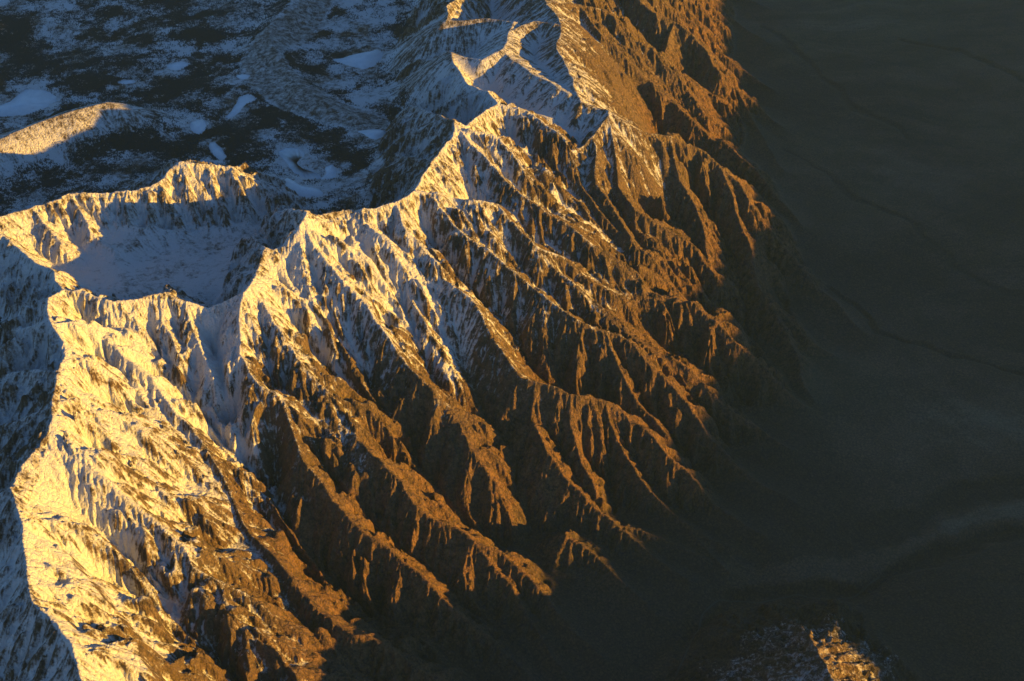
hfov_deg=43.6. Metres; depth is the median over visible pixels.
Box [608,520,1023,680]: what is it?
foreground peak
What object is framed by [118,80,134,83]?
frozen lake
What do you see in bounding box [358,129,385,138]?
frozen lake
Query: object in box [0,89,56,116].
frozen lake
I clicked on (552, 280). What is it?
mountain range
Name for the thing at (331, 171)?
frozen lake
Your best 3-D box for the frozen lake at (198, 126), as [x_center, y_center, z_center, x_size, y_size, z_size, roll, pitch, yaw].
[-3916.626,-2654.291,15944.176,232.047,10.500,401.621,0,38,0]
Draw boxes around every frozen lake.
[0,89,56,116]
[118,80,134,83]
[167,61,189,69]
[189,119,205,134]
[209,142,226,159]
[226,94,256,118]
[236,74,249,79]
[278,147,320,178]
[284,178,322,196]
[321,165,336,179]
[331,50,383,68]
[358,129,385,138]
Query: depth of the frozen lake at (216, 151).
15468.17 m
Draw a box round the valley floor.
[385,0,1023,680]
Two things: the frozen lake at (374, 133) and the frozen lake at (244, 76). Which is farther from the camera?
the frozen lake at (244, 76)
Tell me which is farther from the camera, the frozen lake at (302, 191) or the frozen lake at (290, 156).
the frozen lake at (290, 156)
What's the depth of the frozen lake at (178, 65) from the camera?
17560.03 m
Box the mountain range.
[0,0,841,680]
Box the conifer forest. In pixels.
[0,0,424,229]
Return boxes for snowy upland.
[0,0,501,324]
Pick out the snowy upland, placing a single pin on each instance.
(127, 260)

